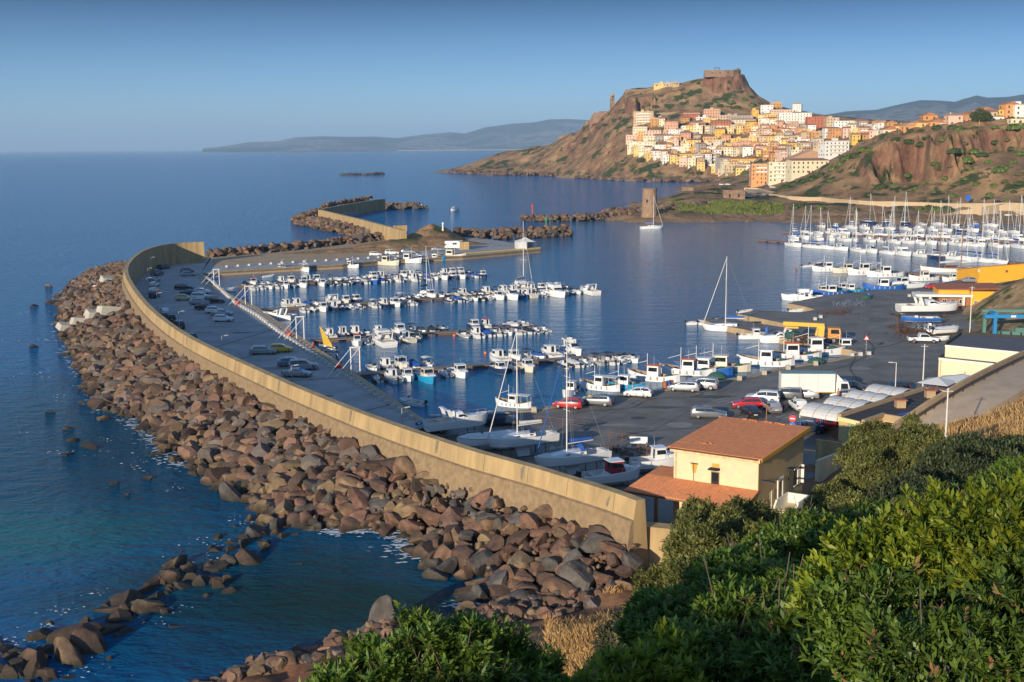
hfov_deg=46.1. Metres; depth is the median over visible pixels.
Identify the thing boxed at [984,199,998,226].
sailing boat
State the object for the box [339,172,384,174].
sea reef
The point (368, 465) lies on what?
boulder
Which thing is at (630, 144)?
hill house
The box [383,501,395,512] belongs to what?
boulder
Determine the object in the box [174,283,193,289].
parked car
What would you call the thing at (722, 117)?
hill house
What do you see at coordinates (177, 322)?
parked car
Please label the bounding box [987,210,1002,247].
sailing boat
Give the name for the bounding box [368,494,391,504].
boulder
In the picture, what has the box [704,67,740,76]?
castle
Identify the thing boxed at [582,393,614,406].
parked car
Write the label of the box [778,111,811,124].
block of flats
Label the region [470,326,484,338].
cabin cruiser
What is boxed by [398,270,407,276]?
cabin cruiser
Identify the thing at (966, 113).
hill house
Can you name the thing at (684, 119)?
hill house
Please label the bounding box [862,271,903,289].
fishing boat
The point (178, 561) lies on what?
boulder
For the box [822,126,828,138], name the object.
hill house
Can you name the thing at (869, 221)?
sailing boat
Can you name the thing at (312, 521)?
boulder
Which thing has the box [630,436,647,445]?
white board
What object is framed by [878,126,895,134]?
hill house
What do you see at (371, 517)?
boulder
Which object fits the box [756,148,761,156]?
hill house
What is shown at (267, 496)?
boulder
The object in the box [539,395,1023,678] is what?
dry grass
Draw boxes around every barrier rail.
[538,416,586,428]
[609,432,634,440]
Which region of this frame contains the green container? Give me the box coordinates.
[997,327,1023,334]
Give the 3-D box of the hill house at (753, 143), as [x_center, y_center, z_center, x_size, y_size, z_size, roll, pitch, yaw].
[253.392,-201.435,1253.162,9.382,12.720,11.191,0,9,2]
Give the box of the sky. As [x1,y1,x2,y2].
[0,0,1023,150]
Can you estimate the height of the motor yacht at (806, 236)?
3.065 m
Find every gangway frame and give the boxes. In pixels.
[198,269,234,286]
[227,285,269,306]
[275,316,319,341]
[326,346,384,377]
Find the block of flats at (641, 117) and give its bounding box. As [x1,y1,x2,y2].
[634,110,655,125]
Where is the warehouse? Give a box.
[938,329,1023,376]
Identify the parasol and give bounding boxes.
[917,375,954,388]
[940,372,970,382]
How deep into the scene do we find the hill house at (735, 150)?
1251.21 m
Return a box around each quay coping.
[198,273,422,420]
[218,249,538,273]
[504,353,865,412]
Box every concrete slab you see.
[55,322,75,330]
[69,317,88,324]
[83,309,96,317]
[96,306,121,315]
[99,275,112,282]
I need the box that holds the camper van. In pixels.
[445,240,462,248]
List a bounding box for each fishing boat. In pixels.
[299,263,310,271]
[347,256,358,267]
[374,249,398,265]
[394,247,421,262]
[432,249,445,260]
[435,244,465,255]
[495,385,531,407]
[562,379,580,397]
[579,366,620,391]
[606,365,645,389]
[627,353,679,382]
[659,350,715,375]
[674,346,732,374]
[694,344,750,371]
[737,338,794,366]
[763,330,821,360]
[791,325,844,354]
[811,280,825,293]
[812,255,842,271]
[812,279,848,295]
[823,330,867,345]
[832,257,858,272]
[835,277,853,287]
[836,277,864,292]
[847,254,880,274]
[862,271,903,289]
[866,259,904,276]
[909,266,939,280]
[942,268,956,281]
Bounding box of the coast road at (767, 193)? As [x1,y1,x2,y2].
[741,189,1023,214]
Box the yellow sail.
[319,326,331,346]
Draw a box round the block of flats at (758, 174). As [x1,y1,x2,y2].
[750,161,772,187]
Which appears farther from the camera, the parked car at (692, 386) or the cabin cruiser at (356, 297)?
the cabin cruiser at (356, 297)
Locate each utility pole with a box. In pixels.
[921,344,926,385]
[943,388,952,436]
[969,286,972,331]
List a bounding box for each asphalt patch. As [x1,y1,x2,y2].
[259,367,287,368]
[591,424,638,425]
[631,416,644,418]
[635,406,678,408]
[667,422,692,427]
[692,395,731,397]
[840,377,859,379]
[851,366,870,369]
[871,381,886,383]
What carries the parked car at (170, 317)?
on the parking apron
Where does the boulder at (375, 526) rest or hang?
on the rubble at (523, 508)
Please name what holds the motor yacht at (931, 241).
on the harbour water
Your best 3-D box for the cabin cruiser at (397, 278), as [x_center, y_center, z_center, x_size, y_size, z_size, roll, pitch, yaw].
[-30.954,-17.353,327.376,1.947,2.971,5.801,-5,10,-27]
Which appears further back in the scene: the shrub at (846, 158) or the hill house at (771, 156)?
the hill house at (771, 156)
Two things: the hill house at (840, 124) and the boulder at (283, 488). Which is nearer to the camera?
the boulder at (283, 488)
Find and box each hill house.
[626,133,637,143]
[627,140,638,154]
[631,146,637,153]
[633,126,646,134]
[634,146,638,156]
[636,136,642,140]
[639,141,655,156]
[643,129,660,134]
[643,135,654,140]
[644,146,652,153]
[644,151,652,160]
[650,117,657,126]
[650,149,659,160]
[652,143,665,149]
[654,134,663,141]
[659,117,665,126]
[660,149,667,153]
[660,152,668,164]
[664,120,678,131]
[664,134,673,140]
[665,142,672,148]
[668,128,675,134]
[670,153,676,163]
[671,138,678,145]
[671,145,680,150]
[676,128,683,134]
[679,153,695,157]
[679,156,686,166]
[680,116,689,122]
[680,131,690,140]
[680,142,690,152]
[682,113,699,118]
[685,124,693,131]
[686,139,692,146]
[688,156,695,168]
[692,139,701,146]
[693,142,706,152]
[693,152,703,157]
[694,123,702,133]
[695,115,707,119]
[696,157,703,162]
[697,161,704,170]
[700,148,710,152]
[702,118,717,123]
[702,137,715,141]
[703,107,719,117]
[703,152,711,163]
[705,126,709,133]
[706,145,715,149]
[710,120,731,127]
[710,124,715,133]
[711,138,721,147]
[711,148,720,156]
[711,165,717,174]
[712,153,719,161]
[714,127,724,137]
[715,156,731,171]
[716,114,730,119]
[717,145,726,151]
[720,159,728,175]
[721,134,730,140]
[724,146,733,156]
[725,126,733,133]
[725,163,734,175]
[728,114,752,119]
[729,160,739,166]
[730,118,755,124]
[730,137,747,142]
[730,157,757,162]
[733,141,742,145]
[733,146,738,156]
[735,165,746,175]
[736,124,742,133]
[739,145,750,154]
[739,163,750,169]
[740,140,751,144]
[742,126,750,133]
[742,146,752,156]
[746,120,756,127]
[748,136,756,140]
[749,130,756,135]
[751,108,758,117]
[751,124,759,130]
[751,141,760,148]
[756,128,762,134]
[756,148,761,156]
[758,113,765,121]
[759,135,765,141]
[760,105,772,113]
[760,117,768,124]
[760,124,768,127]
[760,141,769,145]
[761,150,770,160]
[763,127,771,134]
[764,112,777,117]
[764,144,777,151]
[766,135,774,142]
[767,117,777,121]
[768,124,776,129]
[769,101,781,107]
[769,109,792,113]
[769,152,774,160]
[770,141,778,145]
[775,120,783,127]
[775,136,783,143]
[775,148,787,161]
[776,132,783,135]
[780,138,788,143]
[784,135,795,138]
[785,123,796,131]
[785,131,793,134]
[785,145,793,155]
[785,158,828,181]
[786,141,798,149]
[787,121,798,126]
[787,150,817,159]
[790,147,801,155]
[793,102,801,111]
[793,137,802,142]
[797,141,811,150]
[799,130,808,138]
[805,115,826,127]
[807,124,815,131]
[809,130,818,138]
[812,137,823,141]
[813,144,817,151]
[818,138,848,159]
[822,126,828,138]
[823,116,838,126]
[827,127,841,138]
[832,119,850,127]
[842,126,850,137]
[847,123,855,130]
[848,128,858,137]
[850,133,860,145]
[856,119,867,126]
[858,126,869,132]
[860,133,868,139]
[869,129,876,138]
[874,121,884,134]
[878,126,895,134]
[884,121,896,126]
[894,123,901,130]
[899,123,916,132]
[913,120,927,127]
[919,112,937,120]
[927,119,944,125]
[943,112,962,123]
[961,112,974,117]
[963,116,971,120]
[978,109,997,115]
[990,115,1004,120]
[996,108,1003,115]
[999,101,1018,117]
[1006,116,1023,123]
[1013,101,1023,116]
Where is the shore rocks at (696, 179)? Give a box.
[447,169,716,182]
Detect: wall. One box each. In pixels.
[122,242,647,576]
[646,521,674,565]
[815,439,844,460]
[815,453,843,481]
[892,350,1023,428]
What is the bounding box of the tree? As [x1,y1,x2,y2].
[969,108,992,123]
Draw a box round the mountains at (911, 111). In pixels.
[827,94,1023,120]
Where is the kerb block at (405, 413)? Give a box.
[402,411,408,415]
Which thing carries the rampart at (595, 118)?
on the headland
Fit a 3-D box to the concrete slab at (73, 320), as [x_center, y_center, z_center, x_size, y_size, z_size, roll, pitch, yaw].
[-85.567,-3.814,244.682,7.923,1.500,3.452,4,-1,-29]
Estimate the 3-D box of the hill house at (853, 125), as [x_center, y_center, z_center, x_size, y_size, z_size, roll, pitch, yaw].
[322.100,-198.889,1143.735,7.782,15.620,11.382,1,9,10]
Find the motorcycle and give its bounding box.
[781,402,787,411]
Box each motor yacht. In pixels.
[263,307,296,319]
[325,294,340,303]
[372,328,397,347]
[423,406,487,437]
[502,288,518,299]
[512,279,531,290]
[540,283,565,297]
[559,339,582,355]
[580,284,600,295]
[759,328,790,342]
[781,287,822,300]
[784,237,801,246]
[799,232,809,239]
[812,233,823,239]
[824,228,837,234]
[827,234,834,240]
[834,243,847,250]
[835,232,851,241]
[836,228,850,233]
[859,223,869,228]
[862,229,877,235]
[863,235,875,241]
[865,245,877,253]
[873,224,883,229]
[893,245,911,255]
[895,295,959,316]
[899,236,914,243]
[900,231,915,237]
[912,231,924,236]
[912,249,927,257]
[913,225,923,230]
[924,237,936,244]
[927,225,937,230]
[937,232,950,237]
[941,251,959,259]
[947,237,966,245]
[965,225,978,232]
[973,237,986,246]
[986,233,1003,239]
[1011,234,1023,240]
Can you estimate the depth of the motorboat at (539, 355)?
206.19 m
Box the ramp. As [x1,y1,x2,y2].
[943,204,1001,215]
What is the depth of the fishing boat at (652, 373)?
186.38 m
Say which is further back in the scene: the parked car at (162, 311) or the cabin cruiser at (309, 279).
the cabin cruiser at (309, 279)
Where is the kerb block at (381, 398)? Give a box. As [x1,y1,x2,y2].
[378,396,384,400]
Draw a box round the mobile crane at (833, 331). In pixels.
[783,321,841,342]
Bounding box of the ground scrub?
[588,497,878,652]
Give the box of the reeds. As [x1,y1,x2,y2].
[665,198,783,214]
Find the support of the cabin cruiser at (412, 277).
on the harbour water
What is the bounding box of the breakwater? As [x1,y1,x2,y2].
[318,199,406,240]
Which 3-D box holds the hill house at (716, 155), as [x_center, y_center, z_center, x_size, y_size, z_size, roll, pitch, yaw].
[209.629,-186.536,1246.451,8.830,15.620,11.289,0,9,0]
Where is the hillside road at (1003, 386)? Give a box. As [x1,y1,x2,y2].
[898,358,1023,431]
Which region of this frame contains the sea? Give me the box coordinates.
[0,150,699,681]
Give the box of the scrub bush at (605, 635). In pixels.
[582,610,624,668]
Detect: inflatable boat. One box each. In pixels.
[290,282,297,287]
[306,305,317,311]
[327,280,335,285]
[345,303,357,309]
[353,302,365,308]
[362,336,374,344]
[364,329,372,335]
[371,373,386,383]
[438,368,454,377]
[442,296,456,302]
[455,330,471,337]
[459,295,471,301]
[475,294,486,300]
[483,294,494,299]
[530,326,544,333]
[537,290,549,296]
[538,325,551,332]
[554,359,574,368]
[561,335,576,342]
[578,357,593,366]
[611,355,630,363]
[924,322,935,334]
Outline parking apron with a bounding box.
[135,258,438,436]
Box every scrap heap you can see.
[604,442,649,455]
[782,338,828,344]
[816,307,856,314]
[833,298,870,306]
[886,323,919,328]
[894,326,930,333]
[903,321,941,328]
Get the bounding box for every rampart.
[589,112,605,129]
[625,87,652,92]
[656,112,675,115]
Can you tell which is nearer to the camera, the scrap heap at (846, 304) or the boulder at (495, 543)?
the boulder at (495, 543)
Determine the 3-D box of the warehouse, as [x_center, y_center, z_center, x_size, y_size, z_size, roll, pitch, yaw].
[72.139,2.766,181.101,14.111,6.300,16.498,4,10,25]
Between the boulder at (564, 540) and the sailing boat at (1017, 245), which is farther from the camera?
the sailing boat at (1017, 245)
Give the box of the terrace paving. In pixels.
[929,385,948,389]
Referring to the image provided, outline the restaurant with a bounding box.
[799,383,943,441]
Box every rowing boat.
[736,309,752,312]
[786,308,804,311]
[808,262,822,264]
[928,336,949,341]
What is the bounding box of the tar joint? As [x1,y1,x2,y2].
[289,375,395,380]
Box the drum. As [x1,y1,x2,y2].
[662,381,666,388]
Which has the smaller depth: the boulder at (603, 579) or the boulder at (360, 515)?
the boulder at (603, 579)
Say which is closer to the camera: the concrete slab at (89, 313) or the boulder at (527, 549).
the boulder at (527, 549)
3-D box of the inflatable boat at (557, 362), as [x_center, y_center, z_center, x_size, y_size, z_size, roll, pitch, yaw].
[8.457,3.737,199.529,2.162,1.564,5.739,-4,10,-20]
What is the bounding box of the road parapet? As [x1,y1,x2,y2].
[744,188,1023,211]
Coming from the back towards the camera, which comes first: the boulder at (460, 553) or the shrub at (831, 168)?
the shrub at (831, 168)
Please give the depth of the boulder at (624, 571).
95.37 m
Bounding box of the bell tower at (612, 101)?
[610,93,614,108]
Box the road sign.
[789,415,795,424]
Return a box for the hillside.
[238,398,1023,681]
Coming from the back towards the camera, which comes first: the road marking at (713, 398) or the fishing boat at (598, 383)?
the fishing boat at (598, 383)
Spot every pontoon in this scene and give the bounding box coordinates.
[236,273,476,287]
[261,289,567,311]
[311,325,540,342]
[356,353,628,377]
[756,239,1023,263]
[783,231,1022,242]
[814,225,1021,232]
[853,267,956,277]
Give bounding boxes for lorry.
[778,370,850,393]
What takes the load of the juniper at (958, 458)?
on the hillside
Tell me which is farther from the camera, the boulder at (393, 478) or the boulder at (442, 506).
the boulder at (393, 478)
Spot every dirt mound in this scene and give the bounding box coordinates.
[283,247,399,253]
[352,236,486,247]
[373,244,430,251]
[407,224,465,239]
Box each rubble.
[58,285,635,605]
[187,578,619,681]
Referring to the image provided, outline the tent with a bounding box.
[515,237,534,248]
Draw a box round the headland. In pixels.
[436,74,1023,224]
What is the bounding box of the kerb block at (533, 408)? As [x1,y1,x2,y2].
[531,406,536,411]
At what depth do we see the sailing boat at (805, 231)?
492.88 m
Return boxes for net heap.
[707,371,726,379]
[783,331,798,338]
[808,357,824,363]
[860,295,871,298]
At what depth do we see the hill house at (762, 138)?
1249.82 m
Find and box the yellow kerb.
[466,247,539,253]
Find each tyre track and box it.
[576,390,705,412]
[619,410,793,437]
[824,333,905,370]
[850,332,873,381]
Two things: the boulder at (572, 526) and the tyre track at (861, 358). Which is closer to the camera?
the boulder at (572, 526)
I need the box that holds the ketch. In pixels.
[913,215,977,272]
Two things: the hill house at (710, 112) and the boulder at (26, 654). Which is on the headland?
the hill house at (710, 112)
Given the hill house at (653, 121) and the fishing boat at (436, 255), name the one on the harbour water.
the fishing boat at (436, 255)
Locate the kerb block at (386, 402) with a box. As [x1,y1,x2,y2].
[383,400,390,404]
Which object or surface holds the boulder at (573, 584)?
on the rubble at (523, 508)
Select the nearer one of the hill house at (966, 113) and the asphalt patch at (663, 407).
the asphalt patch at (663, 407)
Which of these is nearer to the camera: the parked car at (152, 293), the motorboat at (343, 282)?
the parked car at (152, 293)
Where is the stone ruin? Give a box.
[722,190,744,198]
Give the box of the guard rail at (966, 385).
[897,356,1023,430]
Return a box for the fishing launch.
[413,366,436,383]
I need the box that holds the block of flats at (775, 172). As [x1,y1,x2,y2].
[767,159,785,185]
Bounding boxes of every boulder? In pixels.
[0,664,18,678]
[7,658,27,667]
[8,647,23,654]
[16,648,51,661]
[23,650,47,678]
[26,627,52,641]
[42,644,52,653]
[45,300,58,303]
[46,622,104,642]
[52,636,84,667]
[57,352,68,355]
[62,426,73,429]
[62,452,73,455]
[66,438,79,442]
[69,623,106,654]
[78,617,90,623]
[79,443,97,449]
[93,605,118,612]
[96,416,109,420]
[97,623,125,635]
[105,608,134,622]
[109,481,118,484]
[110,589,138,605]
[119,603,130,611]
[130,599,164,613]
[137,586,152,594]
[142,476,151,479]
[143,572,160,587]
[144,448,171,456]
[160,569,181,583]
[161,590,169,594]
[162,554,187,568]
[168,624,180,627]
[173,581,191,588]
[180,564,196,573]
[200,561,227,571]
[200,575,217,581]
[212,580,224,588]
[218,553,237,565]
[219,481,241,501]
[234,548,263,564]
[237,538,250,547]
[240,493,260,502]
[245,524,268,538]
[248,493,261,503]
[249,504,254,511]
[253,499,270,512]
[255,513,273,525]
[258,541,269,547]
[259,485,266,493]
[260,493,271,498]
[260,509,271,513]
[265,482,270,490]
[266,499,274,508]
[267,475,287,493]
[269,505,276,517]
[269,518,285,529]
[271,489,286,499]
[274,498,283,505]
[274,499,293,516]
[276,514,285,519]
[277,533,287,538]
[278,485,288,490]
[284,490,307,498]
[286,511,300,527]
[287,496,296,502]
[288,471,308,490]
[290,485,302,490]
[293,498,306,505]
[294,502,315,511]
[296,522,309,528]
[299,510,312,523]
[300,526,315,530]
[303,479,317,489]
[305,494,314,502]
[306,489,314,495]
[307,466,318,479]
[308,517,317,525]
[311,522,324,530]
[312,483,319,492]
[313,489,326,506]
[316,471,329,479]
[316,502,335,510]
[316,508,334,517]
[317,478,335,493]
[320,466,332,472]
[321,493,333,504]
[324,470,336,480]
[326,519,340,527]
[329,512,341,519]
[331,491,347,503]
[332,500,351,516]
[334,483,352,491]
[335,475,358,487]
[336,470,362,481]
[338,502,353,516]
[338,523,359,533]
[340,517,370,529]
[343,458,352,468]
[346,462,358,471]
[348,488,372,501]
[349,487,369,508]
[349,510,370,521]
[352,454,359,464]
[352,469,368,480]
[356,460,381,475]
[357,453,369,462]
[357,482,366,488]
[360,444,378,458]
[366,477,386,492]
[366,514,382,523]
[368,470,377,480]
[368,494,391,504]
[368,595,398,621]
[369,478,388,492]
[369,493,385,498]
[369,499,390,513]
[370,455,379,460]
[371,512,382,530]
[373,466,392,482]
[378,524,395,536]
[380,457,396,471]
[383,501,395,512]
[384,512,404,527]
[388,473,404,482]
[388,482,395,498]
[388,529,397,535]
[391,489,405,499]
[392,465,400,473]
[392,498,413,517]
[394,456,414,477]
[395,531,410,538]
[396,479,410,490]
[398,519,423,534]
[399,501,428,521]
[399,544,416,557]
[406,468,416,477]
[406,512,417,521]
[407,531,422,543]
[410,478,424,495]
[412,491,430,504]
[412,540,435,558]
[414,506,441,527]
[416,471,430,478]
[418,558,442,568]
[420,479,439,485]
[421,548,437,560]
[422,567,448,579]
[423,534,440,541]
[424,484,437,496]
[426,527,435,533]
[428,528,443,536]
[430,499,447,507]
[432,536,443,548]
[433,543,451,561]
[436,557,457,574]
[437,497,447,512]
[437,541,454,549]
[441,506,467,527]
[443,523,463,542]
[445,584,481,595]
[449,498,461,507]
[450,545,475,568]
[450,600,477,615]
[452,526,460,541]
[453,563,473,580]
[453,591,478,602]
[455,541,470,547]
[458,530,473,542]
[460,522,493,538]
[463,496,474,507]
[463,506,477,516]
[464,577,487,585]
[466,548,493,576]
[470,488,491,509]
[471,584,489,602]
[474,512,500,522]
[474,541,484,550]
[477,508,490,514]
[477,531,496,544]
[478,546,486,551]
[480,517,494,530]
[480,577,510,598]
[482,569,508,597]
[483,495,503,508]
[485,535,503,551]
[485,564,498,576]
[486,550,502,566]
[494,516,506,533]
[495,594,510,604]
[497,520,507,535]
[498,564,514,578]
[500,543,522,561]
[501,513,511,522]
[501,524,518,536]
[503,507,515,513]
[504,528,529,545]
[507,551,533,570]
[507,577,519,588]
[507,589,529,602]
[508,513,521,528]
[508,568,534,582]
[515,504,552,528]
[516,580,537,590]
[519,513,540,530]
[523,541,532,555]
[526,590,541,593]
[528,561,546,578]
[529,533,546,554]
[530,526,550,537]
[535,572,556,589]
[538,551,551,561]
[539,541,550,548]
[541,557,559,571]
[542,576,574,597]
[550,534,573,562]
[551,523,566,537]
[552,528,566,538]
[554,561,567,574]
[557,560,594,590]
[559,546,570,558]
[562,548,582,561]
[566,520,580,533]
[570,538,583,553]
[570,582,593,595]
[574,527,587,538]
[578,532,615,553]
[579,557,595,567]
[588,525,610,536]
[592,570,613,587]
[594,552,603,562]
[600,541,625,561]
[607,552,618,566]
[615,565,632,578]
[615,579,632,589]
[621,550,643,571]
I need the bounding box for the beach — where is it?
[397,149,522,150]
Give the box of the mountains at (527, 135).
[202,119,587,151]
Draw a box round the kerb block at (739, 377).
[736,375,741,380]
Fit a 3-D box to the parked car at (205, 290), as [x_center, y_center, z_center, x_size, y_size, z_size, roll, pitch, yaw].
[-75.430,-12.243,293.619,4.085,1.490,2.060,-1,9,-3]
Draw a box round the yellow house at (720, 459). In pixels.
[624,416,816,523]
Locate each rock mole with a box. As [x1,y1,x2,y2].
[205,232,384,258]
[290,207,322,221]
[293,216,369,235]
[318,195,372,208]
[385,202,428,209]
[461,224,572,239]
[520,211,616,221]
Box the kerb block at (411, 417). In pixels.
[408,415,414,419]
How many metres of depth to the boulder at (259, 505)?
120.63 m
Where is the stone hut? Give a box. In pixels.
[681,187,693,190]
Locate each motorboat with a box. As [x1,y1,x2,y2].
[205,272,218,279]
[222,286,236,291]
[238,294,248,299]
[257,283,265,289]
[264,284,273,288]
[273,280,282,288]
[299,303,308,312]
[309,300,320,304]
[313,347,338,358]
[319,342,338,351]
[339,279,348,284]
[352,279,362,283]
[361,278,370,283]
[365,361,379,371]
[368,298,380,307]
[377,277,387,282]
[389,334,399,342]
[396,292,406,299]
[398,296,408,305]
[400,394,428,406]
[405,298,417,305]
[406,323,418,332]
[408,359,424,367]
[411,330,422,340]
[415,326,426,331]
[418,355,434,366]
[427,324,438,331]
[431,273,438,279]
[435,324,448,330]
[442,291,452,296]
[449,288,460,295]
[451,295,464,302]
[456,429,523,450]
[466,292,478,300]
[469,272,480,277]
[480,327,495,337]
[490,324,505,336]
[499,324,512,335]
[505,361,522,372]
[506,320,519,326]
[510,326,525,334]
[518,318,532,325]
[520,348,536,358]
[521,326,535,334]
[531,350,545,358]
[556,349,571,356]
[567,356,583,367]
[570,288,580,293]
[588,352,608,365]
[601,351,619,365]
[620,352,639,362]
[684,318,703,324]
[696,318,719,324]
[901,313,941,323]
[931,324,958,335]
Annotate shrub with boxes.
[298,600,598,681]
[561,552,851,681]
[612,487,926,651]
[636,157,645,161]
[780,184,790,188]
[783,468,1023,681]
[788,181,798,186]
[789,205,800,208]
[796,178,809,183]
[796,202,806,206]
[806,175,817,180]
[827,166,836,170]
[835,161,843,165]
[841,155,850,160]
[849,153,858,157]
[857,146,866,151]
[874,183,888,188]
[903,139,913,143]
[915,141,923,146]
[921,205,933,210]
[931,206,942,210]
[932,125,941,129]
[937,455,1023,499]
[942,205,952,210]
[946,125,956,128]
[946,148,960,153]
[954,126,965,130]
[957,155,974,162]
[967,148,980,153]
[976,152,987,156]
[992,166,1007,171]
[1001,164,1011,169]
[1005,123,1020,129]
[1012,180,1023,184]
[1013,150,1023,154]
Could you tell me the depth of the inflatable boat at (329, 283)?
319.38 m
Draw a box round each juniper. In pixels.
[611,511,729,644]
[675,492,774,539]
[677,497,878,588]
[721,506,818,548]
[800,436,908,515]
[842,411,947,472]
[866,430,1023,500]
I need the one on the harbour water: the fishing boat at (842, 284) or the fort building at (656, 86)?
the fishing boat at (842, 284)
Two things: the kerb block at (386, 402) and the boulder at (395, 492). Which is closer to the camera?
the boulder at (395, 492)
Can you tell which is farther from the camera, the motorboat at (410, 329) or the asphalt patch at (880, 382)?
the motorboat at (410, 329)
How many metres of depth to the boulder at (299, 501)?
119.13 m
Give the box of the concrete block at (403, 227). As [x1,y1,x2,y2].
[393,225,406,229]
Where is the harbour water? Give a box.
[205,215,1023,418]
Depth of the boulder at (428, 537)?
108.95 m
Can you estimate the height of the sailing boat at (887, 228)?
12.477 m
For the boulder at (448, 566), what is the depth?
103.11 m
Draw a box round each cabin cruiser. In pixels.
[247,277,257,284]
[277,276,284,282]
[280,279,289,288]
[280,298,294,306]
[284,273,295,282]
[290,294,305,305]
[295,279,307,287]
[302,274,315,281]
[311,274,320,280]
[315,301,328,311]
[317,278,326,286]
[324,328,336,337]
[328,300,341,311]
[336,326,349,336]
[338,295,350,302]
[349,292,361,302]
[349,325,363,336]
[351,334,362,345]
[365,271,378,277]
[368,276,377,283]
[372,325,381,332]
[377,271,387,277]
[378,297,392,307]
[379,357,394,370]
[384,363,402,383]
[387,297,400,306]
[390,321,406,333]
[390,355,409,368]
[393,275,403,282]
[397,330,416,343]
[397,367,413,381]
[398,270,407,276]
[408,273,420,281]
[424,289,436,297]
[437,272,448,279]
[440,265,449,273]
[447,267,456,273]
[447,272,456,278]
[447,363,468,378]
[456,267,464,273]
[456,268,466,278]
[458,288,471,295]
[466,318,480,328]
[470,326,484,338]
[477,270,486,277]
[479,318,494,327]
[481,286,494,293]
[488,361,507,374]
[489,288,504,299]
[489,348,511,361]
[497,285,510,292]
[503,349,521,360]
[508,285,515,290]
[515,288,527,298]
[515,358,535,372]
[522,285,538,297]
[526,283,539,290]
[535,279,545,288]
[541,344,564,357]
[561,286,568,295]
[574,454,640,486]
[623,441,673,475]
[735,328,766,338]
[817,223,825,227]
[876,236,885,242]
[889,276,924,287]
[1001,242,1010,247]
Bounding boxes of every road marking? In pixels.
[691,391,731,404]
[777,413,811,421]
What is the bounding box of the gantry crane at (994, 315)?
[981,309,1023,333]
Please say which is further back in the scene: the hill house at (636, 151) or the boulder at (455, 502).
the hill house at (636, 151)
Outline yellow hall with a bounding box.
[956,263,1023,282]
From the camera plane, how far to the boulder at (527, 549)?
101.50 m
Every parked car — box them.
[148,287,158,294]
[149,276,159,281]
[149,281,159,286]
[149,290,159,297]
[150,269,163,275]
[156,264,169,268]
[159,308,169,314]
[164,314,175,320]
[172,320,184,328]
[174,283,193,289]
[175,294,192,300]
[180,267,194,272]
[180,289,197,294]
[181,271,195,276]
[189,298,210,304]
[190,292,207,298]
[194,303,214,309]
[195,288,210,293]
[204,295,224,302]
[204,306,221,313]
[210,309,232,315]
[212,314,233,321]
[249,345,277,354]
[269,343,292,351]
[277,356,296,366]
[281,367,312,377]
[288,358,317,369]
[369,251,381,255]
[385,249,398,254]
[401,249,414,252]
[412,423,448,433]
[415,414,447,425]
[431,247,444,250]
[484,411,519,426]
[552,396,583,409]
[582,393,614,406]
[623,386,653,397]
[667,380,700,392]
[690,405,726,418]
[694,377,718,389]
[731,396,762,408]
[739,405,761,417]
[745,389,780,401]
[762,400,782,413]
[778,387,802,398]
[788,398,806,410]
[795,420,825,433]
[802,389,819,399]
[811,418,836,428]
[829,388,855,396]
[847,380,867,390]
[886,381,910,388]
[890,307,905,315]
[923,283,932,288]
[961,277,976,282]
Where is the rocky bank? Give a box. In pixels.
[916,278,1023,340]
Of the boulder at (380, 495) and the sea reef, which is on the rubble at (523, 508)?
the boulder at (380, 495)
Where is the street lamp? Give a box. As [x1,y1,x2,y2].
[888,362,896,386]
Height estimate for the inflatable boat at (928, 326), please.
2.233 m
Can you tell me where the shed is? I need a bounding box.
[459,241,469,249]
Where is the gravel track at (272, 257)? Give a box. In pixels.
[213,235,433,265]
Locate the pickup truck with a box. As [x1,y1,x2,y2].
[907,332,938,343]
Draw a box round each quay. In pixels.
[202,237,540,276]
[203,258,975,522]
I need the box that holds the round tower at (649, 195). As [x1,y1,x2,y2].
[641,188,656,217]
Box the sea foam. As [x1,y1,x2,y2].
[1,225,490,677]
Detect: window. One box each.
[711,471,719,484]
[769,489,773,508]
[793,464,803,486]
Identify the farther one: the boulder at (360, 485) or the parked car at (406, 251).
the parked car at (406, 251)
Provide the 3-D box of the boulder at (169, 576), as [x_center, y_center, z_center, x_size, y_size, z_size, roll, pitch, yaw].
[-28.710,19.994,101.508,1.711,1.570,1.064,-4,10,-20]
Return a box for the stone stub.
[453,227,460,235]
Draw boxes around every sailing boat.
[414,248,434,296]
[486,329,559,457]
[507,223,533,288]
[534,340,611,475]
[640,198,662,228]
[702,259,750,331]
[788,204,798,238]
[800,207,812,233]
[802,205,820,248]
[813,208,823,234]
[815,213,834,249]
[844,196,856,228]
[849,216,865,252]
[851,209,858,241]
[851,212,862,234]
[860,197,875,223]
[876,207,887,236]
[878,216,895,254]
[884,203,895,229]
[886,198,904,235]
[887,206,900,243]
[899,193,909,224]
[899,201,911,230]
[912,211,924,244]
[923,211,945,258]
[924,207,941,237]
[932,201,944,225]
[937,216,947,244]
[938,196,952,231]
[949,202,966,238]
[953,218,977,260]
[954,200,966,231]
[959,207,977,246]
[964,207,975,238]
[966,205,993,262]
[970,200,990,239]
[983,207,992,232]
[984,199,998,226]
[984,211,1008,263]
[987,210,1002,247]
[995,209,1006,232]
[1000,201,1015,240]
[1007,197,1023,248]
[1008,212,1020,233]
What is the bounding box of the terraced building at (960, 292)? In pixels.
[912,283,1001,308]
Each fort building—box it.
[653,82,662,89]
[663,82,671,87]
[671,81,678,87]
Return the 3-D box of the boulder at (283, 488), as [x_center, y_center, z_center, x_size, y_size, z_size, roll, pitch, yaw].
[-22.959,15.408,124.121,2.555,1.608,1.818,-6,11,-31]
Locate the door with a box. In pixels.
[777,476,783,497]
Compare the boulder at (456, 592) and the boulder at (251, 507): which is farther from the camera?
the boulder at (251, 507)
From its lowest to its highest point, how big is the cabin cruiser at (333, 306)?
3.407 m

